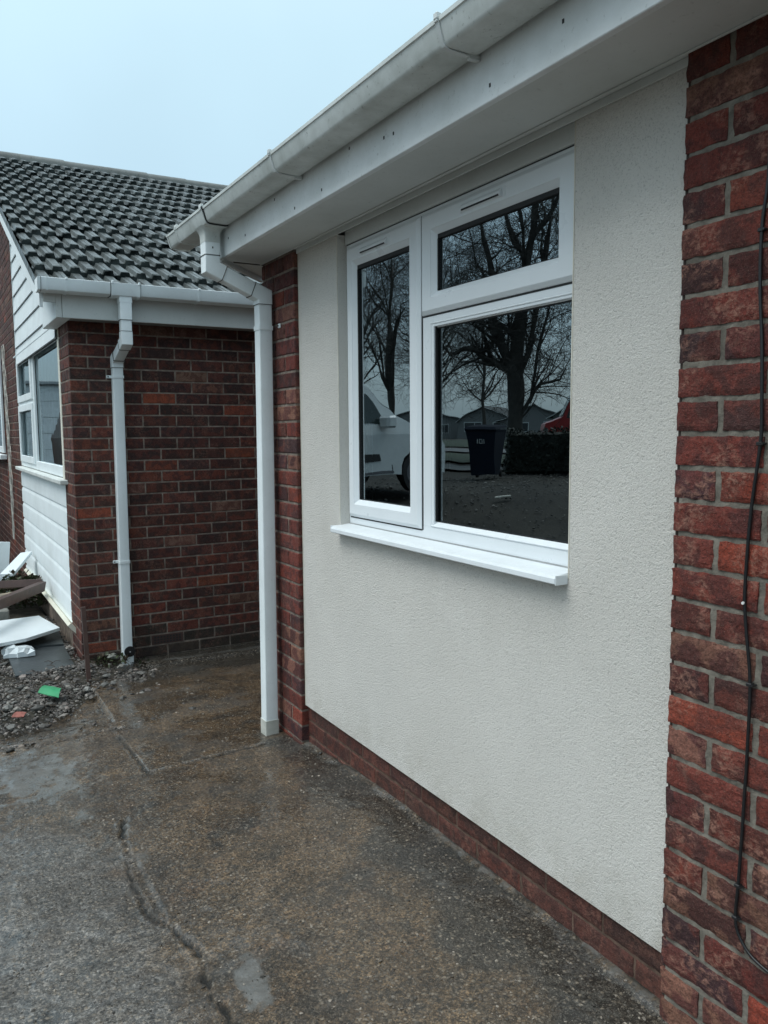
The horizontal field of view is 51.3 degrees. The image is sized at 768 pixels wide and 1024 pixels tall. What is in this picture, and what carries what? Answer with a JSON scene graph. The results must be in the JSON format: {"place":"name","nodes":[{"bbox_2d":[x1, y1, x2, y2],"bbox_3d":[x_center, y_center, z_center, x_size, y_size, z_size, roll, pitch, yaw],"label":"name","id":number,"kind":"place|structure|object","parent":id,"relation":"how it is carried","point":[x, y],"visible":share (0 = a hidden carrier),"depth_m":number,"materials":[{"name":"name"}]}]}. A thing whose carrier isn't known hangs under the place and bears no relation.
{"place":"outdoors","nodes":[
{"label":"outdoors","id":0,"kind":"place"},
{"bbox_2d":[0,542,9,591],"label":"door panel","id":1,"kind":"structure","parent":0,"point":[4,553],"depth_m":7.49,"materials":[{"name":"white plastic"}]},
{"bbox_2d":[8,574,73,655],"bbox_3d":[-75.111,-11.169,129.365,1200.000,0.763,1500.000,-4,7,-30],"label":"ground","id":2,"kind":"structure","parent":0,"point":[42,610],"depth_m":7.05,"materials":[{"name":"soil"}]},
{"bbox_2d":[0,151,262,664],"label":"brick bungalow","id":3,"kind":"object","parent":2,"relation":"on","point":[127,336],"visible":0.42,"depth_m":5.57,"materials":[{"name":"brick"}]},
{"bbox_2d":[0,351,6,459],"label":"window","id":4,"kind":"structure","parent":3,"relation":"in","point":[2,426],"depth_m":9.09,"materials":[{"name":"white plastic"}]},
{"bbox_2d":[1,344,14,539],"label":"drainpipe","id":5,"kind":"object","parent":3,"relation":"attached to","point":[8,435],"visible":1,"depth_m":8.60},
{"bbox_2d":[15,329,67,484],"bbox_3d":[-2.866,-0.841,6.613,0.110,1.077,2.895,-4,7,-30],"label":"window","id":6,"kind":"structure","parent":3,"relation":"in","point":[35,465],"depth_m":6.84,"materials":[{"name":"white plastic"}]},
{"bbox_2d":[166,0,767,1023],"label":"brick house","id":7,"kind":"structure","parent":2,"relation":"on","point":[500,258],"depth_m":2.20,"materials":[{"name":"white paint"}]},
{"bbox_2d":[330,144,574,585],"bbox_3d":[0.183,-0.442,2.713,0.163,1.165,1.366,-4,7,-30],"label":"window","id":8,"kind":"structure","parent":7,"relation":"in","point":[459,309],"depth_m":2.58,"materials":[{"name":"white plastic"}]},
{"bbox_2d":[731,157,767,973],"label":"cable","id":9,"kind":"object","parent":7,"relation":"attached to","point":[762,229],"visible":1,"depth_m":1.66,"materials":[{"name":"black plastic"}]},
{"bbox_2d":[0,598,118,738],"bbox_3d":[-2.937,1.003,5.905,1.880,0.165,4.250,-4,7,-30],"label":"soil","id":10,"kind":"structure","parent":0,"point":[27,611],"depth_m":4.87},
{"bbox_2d":[0,570,46,609],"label":"shrub","id":11,"kind":"object","parent":10,"relation":"on","point":[40,597],"visible":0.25,"depth_m":6.78,"materials":[{"name":"plant"}]},
{"bbox_2d":[0,551,31,576],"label":"cladding offcut","id":12,"kind":"object","parent":11,"relation":"on","point":[16,564],"visible":0.93,"depth_m":7.05,"materials":[{"name":"white plastic"}]},
{"bbox_2d":[0,616,195,753],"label":"gravel","id":13,"kind":"structure","parent":0,"point":[64,706],"depth_m":4.68,"materials":[{"name":"grey gravel"}]},
{"bbox_2d":[0,606,9,620],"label":"concrete block","id":14,"kind":"object","parent":13,"relation":"on","point":[4,613],"depth_m":6.08,"materials":[{"name":"grey concrete"}]},
{"bbox_2d":[0,579,45,609],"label":"timber frame","id":15,"kind":"object","parent":14,"relation":"on","point":[31,588],"visible":1,"depth_m":6.22,"materials":[{"name":"brown wood"}]},
{"bbox_2d":[11,712,25,717],"bbox_3d":[-1.917,1.064,4.212,0.063,0.015,0.058,-1,6,-1],"label":"brick scrap","id":16,"kind":"object","parent":13,"relation":"on","point":[18,714],"visible":1,"depth_m":4.20,"materials":[{"name":"red brick"}]},
{"bbox_2d":[11,631,63,647],"bbox_3d":[-2.515,0.921,5.785,0.374,0.043,0.474,-3,6,-21],"label":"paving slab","id":17,"kind":"object","parent":13,"relation":"on","point":[52,639],"depth_m":5.67,"materials":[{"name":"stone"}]},
{"bbox_2d":[0,616,59,646],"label":"white board","id":18,"kind":"object","parent":17,"relation":"on","point":[18,630],"visible":1,"depth_m":5.69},
{"bbox_2d":[8,646,74,679],"bbox_3d":[-2.270,0.984,5.295,0.370,0.048,0.655,-4,7,-30],"label":"paving slab","id":19,"kind":"object","parent":13,"relation":"on","point":[37,660],"depth_m":5.24,"materials":[{"name":"concrete"}]},
{"bbox_2d":[1,645,34,658],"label":"plastic sack","id":20,"kind":"object","parent":19,"relation":"on","point":[12,651],"visible":1,"depth_m":5.31,"materials":[{"name":"white plastic"}]},
{"bbox_2d":[38,685,60,697],"bbox_3d":[-1.882,1.014,4.538,0.201,0.027,0.086,3,6,27],"label":"plastic scrap","id":21,"kind":"object","parent":13,"relation":"on","point":[53,691],"visible":1,"depth_m":4.52,"materials":[{"name":"green plastic"}]},
{"bbox_2d":[0,657,141,721],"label":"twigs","id":22,"kind":"object","parent":13,"relation":"on","point":[55,684],"visible":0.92,"depth_m":4.81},
{"bbox_2d":[81,607,91,683],"bbox_3d":[-1.798,0.822,4.832,0.028,0.496,0.074,-5,7,-39],"label":"stake","id":23,"kind":"object","parent":13,"relation":"on","point":[85,643],"visible":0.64,"depth_m":4.82,"materials":[{"name":"brown wood"}]},
{"bbox_2d":[0,0,456,184],"label":"sky","id":24,"kind":"structure","parent":0,"point":[196,90],"materials":[{"name":"blue"}]},
{"bbox_2d":[0,641,667,1023],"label":"driveway","id":25,"kind":"structure","parent":0,"point":[270,763],"depth_m":2.49,"materials":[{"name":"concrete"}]},
{"bbox_2d":[90,651,148,668],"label":"weeds","id":26,"kind":"object","parent":25,"relation":"on","point":[123,657],"visible":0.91,"depth_m":5.25,"materials":[{"name":"green plant"}]}
]}

